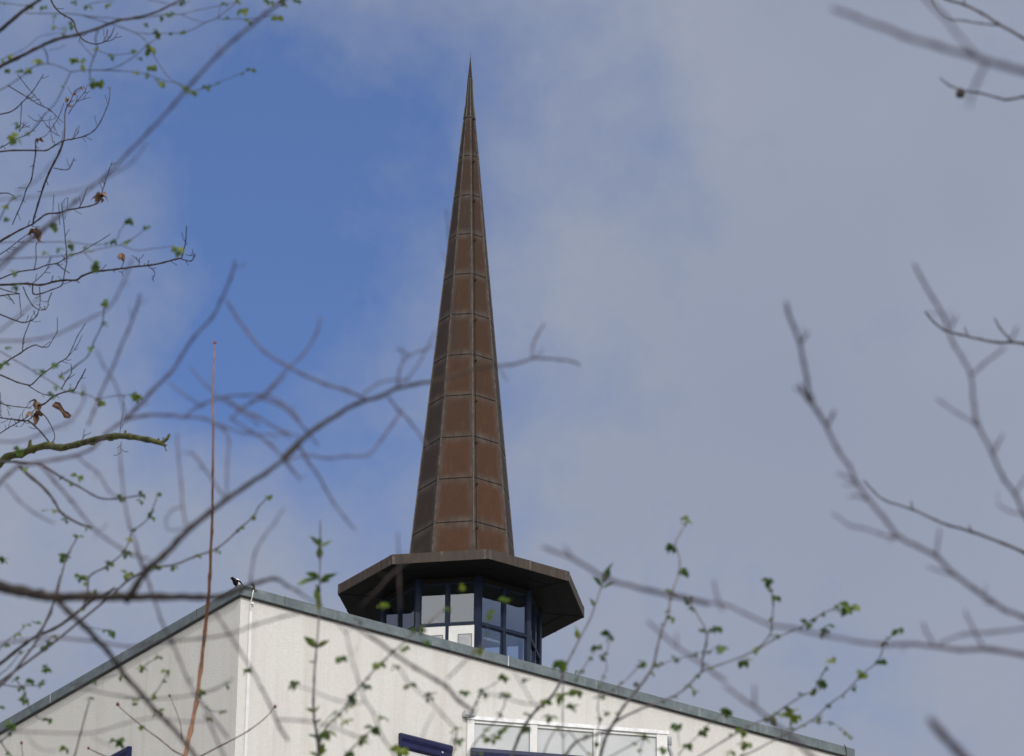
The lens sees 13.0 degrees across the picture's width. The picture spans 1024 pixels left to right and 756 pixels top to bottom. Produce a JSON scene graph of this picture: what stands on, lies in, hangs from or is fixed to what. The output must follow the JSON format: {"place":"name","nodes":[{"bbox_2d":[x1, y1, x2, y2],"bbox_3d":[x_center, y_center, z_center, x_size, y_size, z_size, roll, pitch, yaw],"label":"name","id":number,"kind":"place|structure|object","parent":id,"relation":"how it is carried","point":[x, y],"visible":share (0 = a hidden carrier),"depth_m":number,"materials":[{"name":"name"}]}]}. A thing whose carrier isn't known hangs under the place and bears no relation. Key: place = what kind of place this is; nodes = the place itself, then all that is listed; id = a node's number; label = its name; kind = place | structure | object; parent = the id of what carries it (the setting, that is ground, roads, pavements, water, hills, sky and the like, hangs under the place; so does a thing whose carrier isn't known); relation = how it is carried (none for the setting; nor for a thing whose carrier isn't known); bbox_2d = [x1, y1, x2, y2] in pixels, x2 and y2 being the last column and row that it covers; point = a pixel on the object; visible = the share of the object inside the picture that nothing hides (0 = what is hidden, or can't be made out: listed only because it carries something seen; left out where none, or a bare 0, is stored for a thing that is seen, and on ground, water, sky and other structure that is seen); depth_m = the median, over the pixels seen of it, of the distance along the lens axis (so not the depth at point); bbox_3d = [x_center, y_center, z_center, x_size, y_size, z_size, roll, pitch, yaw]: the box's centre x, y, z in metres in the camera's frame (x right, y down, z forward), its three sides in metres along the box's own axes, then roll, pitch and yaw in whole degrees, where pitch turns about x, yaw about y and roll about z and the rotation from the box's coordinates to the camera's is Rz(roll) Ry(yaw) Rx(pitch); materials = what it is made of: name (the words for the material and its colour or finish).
{"place":"outdoors","nodes":[
{"label":"outdoors","id":0,"kind":"place"},
{"bbox_2d":[0,0,194,467],"bbox_3d":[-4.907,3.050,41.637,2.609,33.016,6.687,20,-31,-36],"label":"bare tree","id":1,"kind":"object","parent":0,"point":[36,405],"visible":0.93,"depth_m":42.64,"materials":[{"name":"brown plant"}]},
{"bbox_2d":[20,341,276,755],"bbox_3d":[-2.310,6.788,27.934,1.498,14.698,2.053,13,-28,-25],"label":"young tree","id":2,"kind":"object","parent":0,"point":[195,707],"visible":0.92,"depth_m":30.61,"materials":[{"name":"orange plant"}]},
{"bbox_2d":[0,0,300,755],"bbox_3d":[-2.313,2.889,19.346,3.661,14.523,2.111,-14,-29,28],"label":"budding tree","id":3,"kind":"object","parent":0,"point":[136,397],"visible":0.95,"depth_m":20.13,"materials":[{"name":"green plant"}]},
{"bbox_2d":[0,0,580,755],"bbox_3d":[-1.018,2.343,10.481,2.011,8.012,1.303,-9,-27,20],"label":"tree","id":4,"kind":"object","parent":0,"point":[60,598],"visible":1,"depth_m":11.37,"materials":[{"name":"brown plant"}]},
{"bbox_2d":[297,520,338,755],"bbox_3d":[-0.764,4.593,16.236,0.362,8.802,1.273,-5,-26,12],"label":"young tree","id":5,"kind":"object","parent":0,"point":[311,642],"visible":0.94,"depth_m":18.07,"materials":[{"name":"green plant"}]},
{"bbox_2d":[0,585,854,755],"bbox_3d":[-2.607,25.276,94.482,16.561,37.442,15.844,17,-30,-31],"label":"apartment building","id":6,"kind":"structure","parent":0,"point":[279,654],"depth_m":95.56,"materials":[{"name":"paint"}]},
{"bbox_2d":[111,746,131,755],"bbox_3d":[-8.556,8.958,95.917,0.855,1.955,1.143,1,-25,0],"label":"window","id":7,"kind":"structure","parent":6,"relation":"in","point":[127,751],"depth_m":95.84,"materials":[{"name":"blue paint"}]},
{"bbox_2d":[231,577,242,586],"bbox_3d":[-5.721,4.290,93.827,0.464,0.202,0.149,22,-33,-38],"label":"magpie","id":8,"kind":"object","parent":6,"relation":"on","point":[236,582],"visible":0.96,"depth_m":93.75,"materials":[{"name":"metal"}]},
{"bbox_2d":[398,733,452,755],"bbox_3d":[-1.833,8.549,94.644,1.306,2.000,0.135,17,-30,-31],"label":"window","id":9,"kind":"structure","parent":6,"relation":"in","point":[427,747],"depth_m":94.89,"materials":[{"name":"blue paint"}]},
{"bbox_2d":[338,53,583,664],"bbox_3d":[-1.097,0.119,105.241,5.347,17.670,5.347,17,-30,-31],"label":"spire turret","id":10,"kind":"object","parent":6,"relation":"on","point":[462,532],"visible":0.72,"depth_m":103.18,"materials":[{"name":"brown metal"}]},
{"bbox_2d":[387,609,395,625],"bbox_3d":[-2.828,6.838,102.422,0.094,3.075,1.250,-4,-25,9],"label":"window","id":11,"kind":"structure","parent":10,"relation":"in","point":[390,620],"depth_m":102.97,"materials":[{"name":"glass"}]},
{"bbox_2d":[384,586,414,629],"bbox_3d":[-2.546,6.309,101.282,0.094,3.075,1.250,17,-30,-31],"label":"window","id":12,"kind":"structure","parent":10,"relation":"in","point":[400,612],"depth_m":101.75,"materials":[{"name":"blue paint"}]},
{"bbox_2d":[420,582,474,646],"bbox_3d":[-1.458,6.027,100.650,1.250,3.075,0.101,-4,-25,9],"label":"window","id":13,"kind":"structure","parent":10,"relation":"in","point":[459,632],"depth_m":100.81,"materials":[{"name":"blue paint"}]},
{"bbox_2d":[481,582,526,660],"bbox_3d":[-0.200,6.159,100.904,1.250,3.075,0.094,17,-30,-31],"label":"window","id":14,"kind":"structure","parent":10,"relation":"in","point":[503,631],"depth_m":101.23,"materials":[{"name":"blue paint"}]},
{"bbox_2d":[506,625,523,659],"bbox_3d":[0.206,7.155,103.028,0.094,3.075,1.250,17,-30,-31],"label":"window","id":15,"kind":"structure","parent":10,"relation":"in","point":[520,641],"depth_m":103.50,"materials":[{"name":"glass"}]},
{"bbox_2d":[531,599,539,663],"bbox_3d":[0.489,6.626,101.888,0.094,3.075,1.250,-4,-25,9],"label":"window","id":16,"kind":"structure","parent":10,"relation":"in","point":[535,619],"depth_m":102.29,"materials":[{"name":"blue paint"}]},
{"bbox_2d":[462,710,673,755],"bbox_3d":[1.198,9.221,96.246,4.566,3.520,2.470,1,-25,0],"label":"bay window","id":17,"kind":"structure","parent":6,"relation":"in","point":[534,743],"depth_m":96.17,"materials":[{"name":"white paint"}]},
{"bbox_2d":[0,0,1023,755],"label":"sky","id":18,"kind":"structure","parent":0,"point":[659,178],"materials":[{"name":"blue"}]},
{"bbox_2d":[510,563,612,755],"bbox_3d":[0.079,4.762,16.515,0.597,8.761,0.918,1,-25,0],"label":"young tree","id":19,"kind":"object","parent":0,"point":[606,572],"visible":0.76,"depth_m":18.18,"materials":[{"name":"green plant"}]},
{"bbox_2d":[289,515,903,755],"bbox_3d":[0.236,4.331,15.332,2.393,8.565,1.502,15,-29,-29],"label":"budding tree","id":20,"kind":"object","parent":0,"point":[846,609],"visible":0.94,"depth_m":16.67,"materials":[{"name":"green plant"}]},
{"bbox_2d":[542,263,1023,755],"bbox_3d":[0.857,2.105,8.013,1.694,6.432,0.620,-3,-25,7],"label":"tree","id":21,"kind":"object","parent":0,"point":[809,398],"visible":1,"depth_m":8.93,"materials":[{"name":"brown plant"}]},
{"bbox_2d":[831,0,1023,755],"bbox_3d":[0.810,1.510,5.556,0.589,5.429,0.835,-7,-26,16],"label":"tree","id":22,"kind":"object","parent":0,"point":[945,738],"visible":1,"depth_m":6.25,"materials":[{"name":"brown plant"}]},
{"bbox_2d":[863,0,1023,553],"bbox_3d":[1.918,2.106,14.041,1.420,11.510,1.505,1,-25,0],"label":"bare tree","id":23,"kind":"object","parent":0,"point":[960,92],"visible":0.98,"depth_m":15.10,"materials":[{"name":"brown plant"}]}
]}

